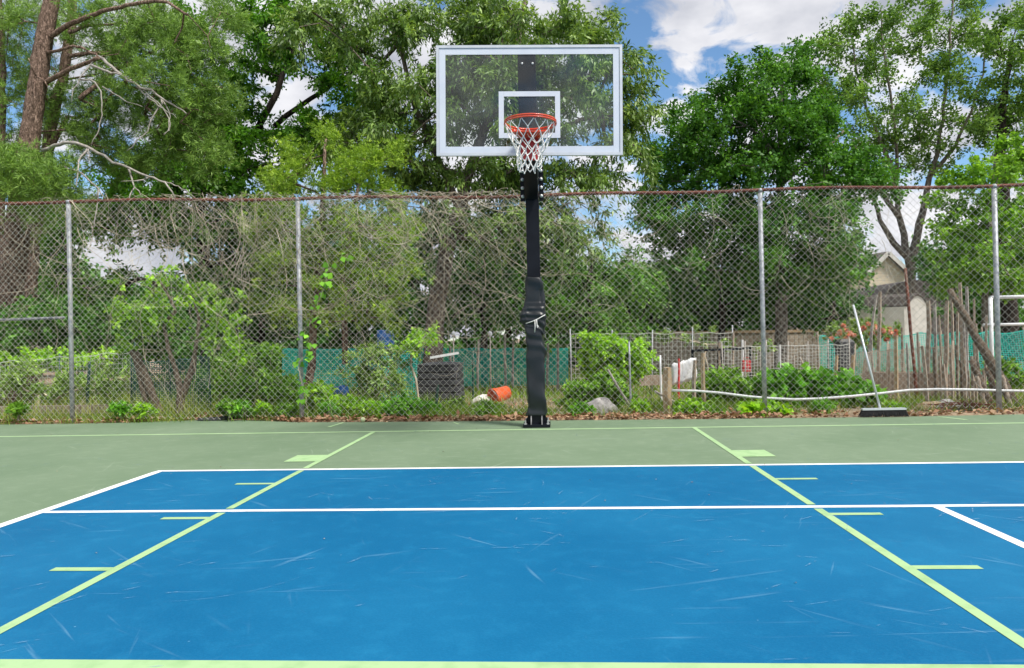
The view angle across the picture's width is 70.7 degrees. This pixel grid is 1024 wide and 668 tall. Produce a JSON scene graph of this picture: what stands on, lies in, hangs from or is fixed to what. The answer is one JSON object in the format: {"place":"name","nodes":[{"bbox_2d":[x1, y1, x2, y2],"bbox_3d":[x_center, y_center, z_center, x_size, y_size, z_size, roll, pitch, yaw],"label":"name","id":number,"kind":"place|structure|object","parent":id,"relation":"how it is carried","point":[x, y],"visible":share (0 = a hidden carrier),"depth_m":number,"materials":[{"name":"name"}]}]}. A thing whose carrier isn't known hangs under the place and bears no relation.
{"place":"outdoors","nodes":[
{"label":"outdoors","id":0,"kind":"place"},
{"bbox_2d":[0,414,1023,523],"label":"court","id":1,"kind":"object","parent":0,"point":[40,464],"visible":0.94,"depth_m":7.00,"materials":[{"name":"green paint"}]},
{"bbox_2d":[0,463,1023,664],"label":"blue court","id":2,"kind":"object","parent":1,"relation":"on","point":[686,585],"visible":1,"depth_m":3.29,"materials":[{"name":"paint"}]},
{"bbox_2d":[0,461,1023,547],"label":"court white lines","id":3,"kind":"object","parent":2,"relation":"on","point":[984,527],"visible":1,"depth_m":4.49,"materials":[{"name":"paint"}]},
{"bbox_2d":[0,427,1023,667],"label":"court lane lines","id":4,"kind":"object","parent":1,"relation":"on","point":[1016,638],"visible":1,"depth_m":2.39,"materials":[{"name":"paint"}]},
{"bbox_2d":[0,416,1023,436],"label":"court baseline","id":5,"kind":"object","parent":1,"relation":"on","point":[516,429],"visible":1,"depth_m":8.20,"materials":[{"name":"green paint"}]},
{"bbox_2d":[436,44,622,427],"bbox_3d":[0.402,-0.896,7.478,1.639,3.927,2.029,-1,0,29],"label":"basketball hoop","id":6,"kind":"object","parent":1,"relation":"on","point":[529,150],"visible":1,"depth_m":7.11,"materials":[{"name":"black metal"}]},
{"bbox_2d":[852,305,908,416],"bbox_3d":[4.452,0.312,8.803,0.577,1.364,0.371,-1,0,3],"label":"push broom","id":7,"kind":"object","parent":1,"relation":"on","point":[879,411],"visible":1,"depth_m":8.65,"materials":[{"name":"metal"}]},
{"bbox_2d":[0,339,1023,424],"bbox_3d":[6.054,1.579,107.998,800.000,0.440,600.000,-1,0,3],"label":"ground","id":8,"kind":"structure","parent":0,"point":[850,412],"depth_m":10.01,"materials":[{"name":"green plant"}]},
{"bbox_2d":[3,400,32,420],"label":"weed tuft","id":9,"kind":"object","parent":8,"relation":"on","point":[15,407],"visible":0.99,"depth_m":9.96,"materials":[{"name":"green plant"}]},
{"bbox_2d":[0,0,66,248],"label":"pine tree","id":10,"kind":"object","parent":8,"relation":"on","point":[4,73],"visible":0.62,"depth_m":17.38,"materials":[{"name":"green plant"}]},
{"bbox_2d":[0,345,117,403],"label":"weed clump","id":11,"kind":"object","parent":8,"relation":"on","point":[44,353],"visible":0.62,"depth_m":12.58,"materials":[{"name":"green plant"}]},
{"bbox_2d":[0,404,134,414],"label":"timber","id":12,"kind":"object","parent":8,"relation":"on","point":[79,408],"visible":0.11,"depth_m":10.83,"materials":[{"name":"brown wood"}]},
{"bbox_2d":[0,342,135,402],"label":"wire netting","id":13,"kind":"object","parent":8,"relation":"on","point":[66,367],"visible":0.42,"depth_m":12.01,"materials":[{"name":"metal"}]},
{"bbox_2d":[0,356,136,415],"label":"weed clump","id":14,"kind":"object","parent":8,"relation":"on","point":[39,386],"visible":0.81,"depth_m":11.48,"materials":[{"name":"green plant"}]},
{"bbox_2d":[38,262,132,377],"bbox_3d":[-22.504,-0.590,33.501,11.235,6.529,4.231,-1,0,3],"label":"woodland edge","id":15,"kind":"object","parent":8,"relation":"on","point":[90,277],"visible":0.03,"depth_m":33.11,"materials":[{"name":"green plant"}]},
{"bbox_2d":[0,0,178,400],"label":"pine tree","id":16,"kind":"object","parent":8,"relation":"on","point":[53,137],"visible":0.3,"depth_m":18.36,"materials":[{"name":"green plant"}]},
{"bbox_2d":[0,287,214,402],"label":"hedge","id":17,"kind":"object","parent":8,"relation":"on","point":[83,323],"visible":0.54,"depth_m":14.90,"materials":[{"name":"green plant"}]},
{"bbox_2d":[106,399,133,418],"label":"weed tuft","id":18,"kind":"object","parent":8,"relation":"on","point":[123,409],"visible":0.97,"depth_m":9.86,"materials":[{"name":"green plant"}]},
{"bbox_2d":[0,0,261,405],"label":"pine tree","id":19,"kind":"object","parent":8,"relation":"on","point":[28,173],"visible":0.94,"depth_m":16.48,"materials":[{"name":"green plant"}]},
{"bbox_2d":[129,401,159,419],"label":"weed tuft","id":20,"kind":"object","parent":8,"relation":"on","point":[144,408],"visible":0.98,"depth_m":9.86,"materials":[{"name":"green plant"}]},
{"bbox_2d":[130,355,210,409],"bbox_3d":[-5.201,0.830,10.994,1.300,1.071,0.107,-1,0,3],"label":"garden net","id":21,"kind":"object","parent":8,"relation":"on","point":[185,372],"visible":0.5,"depth_m":10.99,"materials":[{"name":"green"}]},
{"bbox_2d":[89,265,283,376],"bbox_3d":[-15.567,-0.298,34.047,10.909,5.975,4.374,-1,0,3],"label":"woodland edge","id":22,"kind":"object","parent":8,"relation":"on","point":[187,348],"visible":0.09,"depth_m":33.42,"materials":[{"name":"green plant"}]},
{"bbox_2d":[104,264,278,415],"bbox_3d":[-4.681,0.063,10.413,2.684,2.242,1.012,-1,0,3],"label":"sapling","id":23,"kind":"object","parent":8,"relation":"on","point":[184,386],"visible":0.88,"depth_m":10.39,"materials":[{"name":"green plant"}]},
{"bbox_2d":[188,353,250,409],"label":"weed clump","id":24,"kind":"object","parent":8,"relation":"on","point":[230,369],"visible":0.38,"depth_m":11.35,"materials":[{"name":"green plant"}]},
{"bbox_2d":[38,0,408,384],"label":"leafy tree","id":25,"kind":"object","parent":8,"relation":"on","point":[246,137],"visible":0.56,"depth_m":21.06,"materials":[{"name":"green plant"}]},
{"bbox_2d":[214,398,243,417],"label":"weed tuft","id":26,"kind":"object","parent":8,"relation":"on","point":[220,406],"visible":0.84,"depth_m":9.79,"materials":[{"name":"green plant"}]},
{"bbox_2d":[224,398,255,418],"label":"weed tuft","id":27,"kind":"object","parent":8,"relation":"on","point":[240,407],"visible":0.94,"depth_m":9.76,"materials":[{"name":"green plant"}]},
{"bbox_2d":[215,342,298,413],"bbox_3d":[-3.664,0.684,10.571,1.444,1.176,1.058,-1,0,3],"label":"weed clump","id":28,"kind":"object","parent":8,"relation":"on","point":[268,381],"visible":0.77,"depth_m":10.39,"materials":[{"name":"green plant"}]},
{"bbox_2d":[249,399,274,416],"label":"weed tuft","id":29,"kind":"object","parent":8,"relation":"on","point":[262,409],"visible":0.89,"depth_m":9.77,"materials":[{"name":"green plant"}]},
{"bbox_2d":[273,401,299,418],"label":"weed tuft","id":30,"kind":"object","parent":8,"relation":"on","point":[287,408],"visible":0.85,"depth_m":9.73,"materials":[{"name":"green plant"}]},
{"bbox_2d":[215,233,380,360],"bbox_3d":[-7.106,-0.854,23.655,6.280,5.304,3.859,-1,0,3],"label":"evergreen tree","id":31,"kind":"object","parent":8,"relation":"on","point":[261,329],"visible":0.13,"depth_m":23.58,"materials":[{"name":"green plant"}]},
{"bbox_2d":[283,379,373,416],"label":"weed clump","id":32,"kind":"object","parent":8,"relation":"on","point":[318,389],"visible":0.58,"depth_m":10.23,"materials":[{"name":"green plant"}]},
{"bbox_2d":[317,399,343,418],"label":"weed tuft","id":33,"kind":"object","parent":8,"relation":"on","point":[326,407],"visible":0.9,"depth_m":9.70,"materials":[{"name":"green plant"}]},
{"bbox_2d":[230,114,435,386],"bbox_3d":[-3.649,-1.572,14.834,4.444,6.268,2.987,-1,0,3],"label":"cedar tree","id":34,"kind":"object","parent":8,"relation":"on","point":[352,165],"visible":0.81,"depth_m":14.34,"materials":[{"name":"plant"}]},
{"bbox_2d":[234,216,436,373],"bbox_3d":[-8.099,-1.668,32.592,9.428,8.311,4.513,-1,0,3],"label":"woodland edge","id":35,"kind":"object","parent":8,"relation":"on","point":[352,333],"visible":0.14,"depth_m":32.20,"materials":[{"name":"green plant"}]},
{"bbox_2d":[352,398,383,417],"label":"weed tuft","id":36,"kind":"object","parent":8,"relation":"on","point":[375,407],"visible":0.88,"depth_m":9.67,"materials":[{"name":"green plant"}]},
{"bbox_2d":[328,338,417,400],"bbox_3d":[-2.279,0.629,11.520,1.451,1.180,1.179,-1,0,3],"label":"bush","id":37,"kind":"object","parent":8,"relation":"on","point":[368,375],"visible":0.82,"depth_m":11.45,"materials":[{"name":"green plant"}]},
{"bbox_2d":[379,352,416,399],"bbox_3d":[-2.041,0.837,12.927,0.732,1.183,0.132,-1,0,3],"label":"garden net","id":38,"kind":"object","parent":8,"relation":"on","point":[413,386],"visible":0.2,"depth_m":12.89,"materials":[{"name":"teal fabric"}]},
{"bbox_2d":[378,391,443,418],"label":"weed clump","id":39,"kind":"object","parent":8,"relation":"on","point":[407,402],"visible":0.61,"depth_m":9.86,"materials":[{"name":"green plant"}]},
{"bbox_2d":[386,320,442,397],"bbox_3d":[-1.529,0.485,11.687,0.959,1.418,0.827,-1,0,3],"label":"garden plant","id":40,"kind":"object","parent":8,"relation":"on","point":[420,344],"visible":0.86,"depth_m":11.60,"materials":[{"name":"green plant"}]},
{"bbox_2d":[282,346,567,393],"bbox_3d":[-2.368,0.962,19.354,7.750,1.435,0.129,-1,0,3],"label":"garden net","id":41,"kind":"object","parent":8,"relation":"on","point":[495,361],"visible":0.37,"depth_m":19.30,"materials":[{"name":"green fabric"}]},
{"bbox_2d":[417,361,464,402],"bbox_3d":[-1.377,0.938,13.973,0.859,0.850,0.859,-1,0,3],"label":"compost bin","id":42,"kind":"object","parent":8,"relation":"on","point":[443,372],"visible":0.74,"depth_m":13.58,"materials":[{"name":"black plastic"}]},
{"bbox_2d":[370,222,525,383],"bbox_3d":[-1.710,-0.805,21.856,5.494,4.988,3.389,-1,0,19],"label":"evergreen tree","id":43,"kind":"object","parent":8,"relation":"on","point":[495,296],"visible":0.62,"depth_m":21.24,"materials":[{"name":"green plant"}]},
{"bbox_2d":[264,0,670,362],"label":"oak tree","id":44,"kind":"object","parent":8,"relation":"on","point":[474,79],"visible":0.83,"depth_m":17.56,"materials":[{"name":"green plant"}]},
{"bbox_2d":[438,395,507,413],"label":"weed clump","id":45,"kind":"object","parent":8,"relation":"on","point":[461,400],"visible":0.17,"depth_m":10.62,"materials":[{"name":"green plant"}]},
{"bbox_2d":[387,199,565,368],"bbox_3d":[-1.795,-2.058,33.272,9.148,8.755,4.587,-1,0,3],"label":"woodland edge","id":46,"kind":"object","parent":8,"relation":"on","point":[471,341],"visible":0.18,"depth_m":32.77,"materials":[{"name":"green plant"}]},
{"bbox_2d":[472,396,500,417],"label":"weed tuft","id":47,"kind":"object","parent":8,"relation":"on","point":[482,408],"visible":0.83,"depth_m":9.58,"materials":[{"name":"green plant"}]},
{"bbox_2d":[487,386,510,402],"bbox_3d":[-0.245,1.160,13.611,0.470,0.343,0.326,-1,0,-43],"label":"bucket","id":48,"kind":"object","parent":8,"relation":"on","point":[496,393],"visible":0.77,"depth_m":13.53,"materials":[{"name":"orange plastic"}]},
{"bbox_2d":[0,183,1023,423],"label":"chain link fence","id":49,"kind":"object","parent":8,"relation":"on","point":[759,191],"visible":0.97,"depth_m":9.42,"materials":[{"name":"metal"}]},
{"bbox_2d":[293,253,353,407],"bbox_3d":[-2.491,-0.038,9.552,0.835,2.065,0.160,-1,0,-5],"label":"climbing vine","id":50,"kind":"object","parent":49,"relation":"attached to","point":[309,353],"visible":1,"depth_m":9.55,"materials":[{"name":"green plant"}]},
{"bbox_2d":[0,181,1023,415],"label":"dried vines","id":51,"kind":"object","parent":49,"relation":"attached to","point":[323,241],"visible":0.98,"depth_m":9.58,"materials":[{"name":"plant"}]},
{"bbox_2d":[0,396,1023,423],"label":"leaf litter","id":52,"kind":"object","parent":8,"relation":"on","point":[386,418],"visible":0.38,"depth_m":9.16,"materials":[{"name":"brown plant"}]},
{"bbox_2d":[567,399,595,415],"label":"weed tuft","id":53,"kind":"object","parent":8,"relation":"on","point":[578,407],"visible":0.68,"depth_m":9.49,"materials":[{"name":"green plant"}]},
{"bbox_2d":[518,224,672,380],"bbox_3d":[2.120,-0.579,17.728,4.062,4.242,3.764,-1,0,3],"label":"evergreen tree","id":54,"kind":"object","parent":8,"relation":"on","point":[635,273],"visible":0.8,"depth_m":17.23,"materials":[{"name":"green plant"}]},
{"bbox_2d":[552,367,640,410],"bbox_3d":[1.269,0.887,10.924,1.337,0.829,0.955,-1,0,3],"label":"garden plant","id":55,"kind":"object","parent":8,"relation":"on","point":[605,390],"visible":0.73,"depth_m":10.78,"materials":[{"name":"green plant"}]},
{"bbox_2d":[587,397,617,414],"bbox_3d":[1.191,1.008,9.873,0.516,0.293,0.336,-1,0,3],"label":"boulder","id":56,"kind":"object","parent":8,"relation":"on","point":[602,404],"visible":0.47,"depth_m":9.77,"materials":[{"name":"stone"}]},
{"bbox_2d":[517,255,702,367],"bbox_3d":[4.324,-0.571,32.029,8.578,6.204,4.441,-1,0,3],"label":"woodland edge","id":57,"kind":"object","parent":8,"relation":"on","point":[673,325],"visible":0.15,"depth_m":31.28,"materials":[{"name":"green plant"}]},
{"bbox_2d":[570,328,658,390],"bbox_3d":[1.887,0.553,13.129,1.637,1.346,1.253,-1,0,3],"label":"vine mound","id":58,"kind":"object","parent":8,"relation":"on","point":[590,366],"visible":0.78,"depth_m":12.80,"materials":[{"name":"green plant"}]},
{"bbox_2d":[627,397,651,414],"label":"weed tuft","id":59,"kind":"object","parent":8,"relation":"on","point":[645,404],"visible":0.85,"depth_m":9.47,"materials":[{"name":"green plant"}]},
{"bbox_2d":[569,325,732,392],"bbox_3d":[3.008,0.649,15.537,3.501,1.611,0.131,-1,0,3],"label":"wire netting","id":60,"kind":"object","parent":8,"relation":"on","point":[664,359],"visible":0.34,"depth_m":15.52,"materials":[{"name":"metal"}]},
{"bbox_2d":[639,375,682,385],"bbox_3d":[2.883,0.891,14.025,0.831,0.210,0.090,-1,0,3],"label":"timber","id":61,"kind":"object","parent":8,"relation":"on","point":[649,380],"visible":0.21,"depth_m":13.99,"materials":[{"name":"brown wood"}]},
{"bbox_2d":[662,367,672,413],"bbox_3d":[2.112,0.805,9.819,0.115,0.708,0.098,-1,0,-42],"label":"wooden post","id":62,"kind":"object","parent":8,"relation":"on","point":[668,382],"visible":0.71,"depth_m":9.79,"materials":[{"name":"wood"}]},
{"bbox_2d":[671,358,696,386],"bbox_3d":[3.009,0.666,12.613,0.436,0.500,0.106,-1,0,3],"label":"plastic sheet","id":63,"kind":"object","parent":8,"relation":"on","point":[686,376],"visible":0.73,"depth_m":12.61,"materials":[{"name":"plastic"}]},
{"bbox_2d":[668,397,714,415],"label":"weed clump","id":64,"kind":"object","parent":8,"relation":"on","point":[689,404],"visible":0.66,"depth_m":9.43,"materials":[{"name":"green plant"}]},
{"bbox_2d":[656,323,777,370],"bbox_3d":[4.527,0.523,16.023,2.668,1.543,0.881,-1,0,3],"label":"garden plant","id":65,"kind":"object","parent":8,"relation":"on","point":[687,339],"visible":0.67,"depth_m":15.90,"materials":[{"name":"green plant"}]},
{"bbox_2d":[691,347,752,381],"bbox_3d":[4.054,0.799,13.957,1.153,1.070,0.045,-1,0,3],"label":"trellis frame","id":66,"kind":"object","parent":8,"relation":"on","point":[700,350],"visible":0.27,"depth_m":13.94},
{"bbox_2d":[687,364,761,405],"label":"garden plant","id":67,"kind":"object","parent":8,"relation":"on","point":[730,387],"visible":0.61,"depth_m":10.72,"materials":[{"name":"green plant"}]},
{"bbox_2d":[649,232,806,368],"bbox_3d":[7.110,-0.963,23.869,5.056,4.936,3.848,-1,0,3],"label":"evergreen tree","id":68,"kind":"object","parent":8,"relation":"on","point":[718,294],"visible":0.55,"depth_m":23.57,"materials":[{"name":"green plant"}]},
{"bbox_2d":[651,329,841,371],"bbox_3d":[8.698,0.620,26.690,7.000,1.569,0.068,-1,0,3],"label":"plank fence","id":69,"kind":"object","parent":8,"relation":"on","point":[750,338],"visible":0.28,"depth_m":26.71,"materials":[{"name":"wood"}]},
{"bbox_2d":[645,245,854,363],"bbox_3d":[10.912,-0.714,32.596,10.539,6.612,4.426,-1,0,3],"label":"woodland edge","id":70,"kind":"object","parent":8,"relation":"on","point":[703,314],"visible":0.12,"depth_m":31.98,"materials":[{"name":"green plant"}]},
{"bbox_2d":[735,399,794,416],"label":"garden plant","id":71,"kind":"object","parent":8,"relation":"on","point":[754,406],"visible":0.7,"depth_m":9.15,"materials":[{"name":"green plant"}]},
{"bbox_2d":[617,33,913,367],"bbox_3d":[8.169,-4.236,22.754,9.563,11.430,5.733,-1,0,3],"label":"maple tree","id":72,"kind":"object","parent":8,"relation":"on","point":[813,124],"visible":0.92,"depth_m":21.89,"materials":[{"name":"green plant"}]},
{"bbox_2d":[721,337,849,376],"bbox_3d":[5.129,0.712,13.509,2.361,1.252,0.131,-1,0,3],"label":"wire netting","id":73,"kind":"object","parent":8,"relation":"on","point":[807,348],"visible":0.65,"depth_m":13.50,"materials":[{"name":"grey metal"}]},
{"bbox_2d":[750,361,887,407],"bbox_3d":[4.567,0.899,10.539,2.181,1.047,1.201,-1,0,3],"label":"garden plant","id":74,"kind":"object","parent":8,"relation":"on","point":[842,377],"visible":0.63,"depth_m":10.24,"materials":[{"name":"green plant"}]},
{"bbox_2d":[757,267,885,368],"bbox_3d":[10.423,-0.779,24.799,4.537,4.446,3.060,-1,0,3],"label":"evergreen tree","id":75,"kind":"object","parent":8,"relation":"on","point":[822,319],"visible":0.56,"depth_m":24.58,"materials":[{"name":"green plant"}]},
{"bbox_2d":[809,395,837,413],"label":"weed tuft","id":76,"kind":"object","parent":8,"relation":"on","point":[820,404],"visible":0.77,"depth_m":9.30,"materials":[{"name":"green plant"}]},
{"bbox_2d":[834,339,854,371],"bbox_3d":[7.042,0.687,15.244,0.319,1.163,0.402,-1,0,3],"label":"garden bin","id":77,"kind":"object","parent":8,"relation":"on","point":[844,349],"visible":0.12,"depth_m":15.15,"materials":[{"name":"grey plastic"}]},
{"bbox_2d":[822,317,900,379],"bbox_3d":[7.601,0.401,15.689,1.736,1.655,1.290,-1,0,3],"label":"rose bush","id":78,"kind":"object","parent":8,"relation":"on","point":[853,330],"visible":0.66,"depth_m":15.56,"materials":[{"name":"green plant"}]},
{"bbox_2d":[877,291,881,371],"bbox_3d":[6.506,0.233,12.814,0.101,1.978,0.106,-1,0,-44],"label":"wooden stake","id":79,"kind":"object","parent":8,"relation":"on","point":[879,323],"visible":0.5,"depth_m":12.79,"materials":[{"name":"brown wood"}]},
{"bbox_2d":[839,293,927,369],"bbox_3d":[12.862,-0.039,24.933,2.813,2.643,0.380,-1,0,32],"label":"garden shed","id":80,"kind":"structure","parent":8,"relation":"on","point":[920,322],"depth_m":24.53,"materials":[{"name":"paint"}]},
{"bbox_2d":[894,336,898,399],"bbox_3d":[5.874,0.574,11.045,0.057,1.099,0.051,-1,0,-42],"label":"wooden stake","id":81,"kind":"object","parent":8,"relation":"on","point":[896,379],"visible":0.68,"depth_m":11.03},
{"bbox_2d":[837,280,959,355],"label":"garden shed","id":82,"kind":"structure","parent":8,"relation":"on","point":[892,287],"depth_m":29.27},
{"bbox_2d":[854,340,953,398],"bbox_3d":[6.510,0.669,12.026,1.710,1.109,0.129,-1,0,3],"label":"fence","id":83,"kind":"object","parent":8,"relation":"on","point":[918,351],"visible":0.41,"depth_m":12.02,"materials":[{"name":"brown wood"}]},
{"bbox_2d":[801,0,1009,293],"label":"tall maple","id":84,"kind":"object","parent":8,"relation":"on","point":[856,94],"visible":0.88,"depth_m":27.10,"materials":[{"name":"green plant"}]},
{"bbox_2d":[865,371,950,395],"bbox_3d":[6.782,0.847,12.395,1.172,0.403,0.600,-1,0,3],"label":"raised bed","id":85,"kind":"object","parent":8,"relation":"on","point":[901,373],"visible":0.14,"depth_m":12.11,"materials":[{"name":"wood"}]},
{"bbox_2d":[904,268,917,398],"bbox_3d":[6.420,0.043,11.616,0.177,2.214,0.067,-1,0,3],"label":"iron rod","id":86,"kind":"object","parent":8,"relation":"on","point":[911,340],"visible":0.79,"depth_m":11.60,"materials":[{"name":"metal"}]},
{"bbox_2d":[817,326,1023,379],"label":"garden net","id":87,"kind":"object","parent":8,"relation":"on","point":[942,335],"visible":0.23,"depth_m":16.66,"materials":[{"name":"teal fabric"}]},
{"bbox_2d":[921,346,928,401],"bbox_3d":[5.590,0.611,9.761,0.077,0.907,0.078,-1,0,-42],"label":"wooden stake","id":88,"kind":"object","parent":8,"relation":"on","point":[925,373],"visible":0.6,"depth_m":9.75,"materials":[{"name":"brown wood"}]},
{"bbox_2d":[925,301,931,396],"bbox_3d":[7.241,0.308,12.570,0.097,1.772,0.101,-1,0,-42],"label":"wooden stake","id":89,"kind":"object","parent":8,"relation":"on","point":[928,319],"visible":0.5,"depth_m":12.55,"materials":[{"name":"brown wood"}]},
{"bbox_2d":[943,301,948,396],"bbox_3d":[7.081,0.302,11.779,0.097,1.690,0.092,-1,0,-40],"label":"wooden stake","id":90,"kind":"object","parent":8,"relation":"on","point":[946,337],"visible":0.66,"depth_m":11.76,"materials":[{"name":"brown wood"}]},
{"bbox_2d":[958,282,963,391],"bbox_3d":[7.564,0.146,12.148,0.064,2.031,0.057,-1,0,-42],"label":"wooden stake","id":91,"kind":"object","parent":8,"relation":"on","point":[960,317],"visible":0.42,"depth_m":12.13,"materials":[{"name":"brown wood"}]},
{"bbox_2d":[926,399,1002,410],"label":"fallen leaves","id":92,"kind":"object","parent":8,"relation":"on","point":[965,402],"visible":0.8,"depth_m":9.19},
{"bbox_2d":[909,234,1023,361],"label":"woodland edge","id":93,"kind":"object","parent":8,"relation":"on","point":[978,309],"visible":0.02,"depth_m":30.40,"materials":[{"name":"green plant"}]},
{"bbox_2d":[965,286,968,376],"bbox_3d":[8.327,0.172,13.206,0.059,2.083,0.074,-1,0,-42],"label":"wooden stake","id":94,"kind":"object","parent":8,"relation":"on","point":[967,309],"visible":0.42,"depth_m":13.19,"materials":[{"name":"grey wood"}]},
{"bbox_2d":[911,246,1023,352],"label":"evergreen tree","id":95,"kind":"object","parent":8,"relation":"on","point":[928,275],"visible":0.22,"depth_m":26.70,"materials":[{"name":"green plant"}]},
{"bbox_2d":[916,127,1023,369],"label":"young tree","id":96,"kind":"object","parent":8,"relation":"on","point":[1012,166],"visible":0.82,"depth_m":18.13,"materials":[{"name":"green plant"}]},
{"bbox_2d":[975,376,986,408],"bbox_3d":[6.174,0.796,9.475,0.076,0.485,0.174,-1,0,-22],"label":"leaning pole","id":97,"kind":"object","parent":8,"relation":"on","point":[978,381],"visible":0.59,"depth_m":9.47,"materials":[{"name":"grey wood"}]},
{"bbox_2d":[672,388,1023,400],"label":"white pipe","id":98,"kind":"object","parent":97,"relation":"attached to","point":[851,396],"visible":0.9,"depth_m":9.53,"materials":[{"name":"plastic"}]},
{"bbox_2d":[969,359,993,406],"bbox_3d":[6.269,0.697,9.614,0.118,0.725,0.338,-1,0,-34],"label":"leaning pole","id":99,"kind":"object","parent":8,"relation":"on","point":[973,364],"visible":0.52,"depth_m":9.62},
{"bbox_2d":[947,288,1020,406],"bbox_3d":[6.427,0.224,9.812,0.883,1.753,0.153,-1,0,44],"label":"leaning pole","id":100,"kind":"object","parent":8,"relation":"on","point":[980,343],"visible":0.65,"depth_m":9.81,"materials":[{"name":"wood"}]},
{"bbox_2d":[946,0,1023,363],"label":"broad tree","id":101,"kind":"object","parent":8,"relation":"on","point":[1002,116],"visible":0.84,"depth_m":24.99,"materials":[{"name":"green plant"}]},
{"bbox_2d":[970,355,1023,389],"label":"garden plant","id":102,"kind":"object","parent":8,"relation":"on","point":[1006,368],"visible":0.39,"depth_m":12.97,"materials":[{"name":"green plant"}]},
{"bbox_2d":[982,295,1023,355],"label":"pipe frame","id":103,"kind":"object","parent":8,"relation":"on","point":[990,323],"visible":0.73,"depth_m":14.60,"materials":[{"name":"white plastic"}]},
{"bbox_2d":[2,0,1023,341],"label":"sky","id":104,"kind":"structure","parent":0,"point":[692,38],"materials":[{"name":"white"}]},
{"bbox_2d":[789,251,905,329],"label":"house","id":105,"kind":"structure","parent":0,"point":[897,276],"depth_m":41.00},
{"bbox_3d":[-3.253,1.036,18.690,0.360,1.179,0.360,-1,0,3],"label":"barrel stand","id":106,"kind":"object","parent":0,"visible":0},
{"bbox_2d":[377,330,393,348],"bbox_3d":[-3.271,0.161,18.693,0.455,0.570,0.455,-1,0,3],"label":"water barrel","id":107,"kind":"object","parent":106,"relation":"on","point":[386,339],"visible":0.44,"depth_m":18.50,"materials":[{"name":"blue plastic"}]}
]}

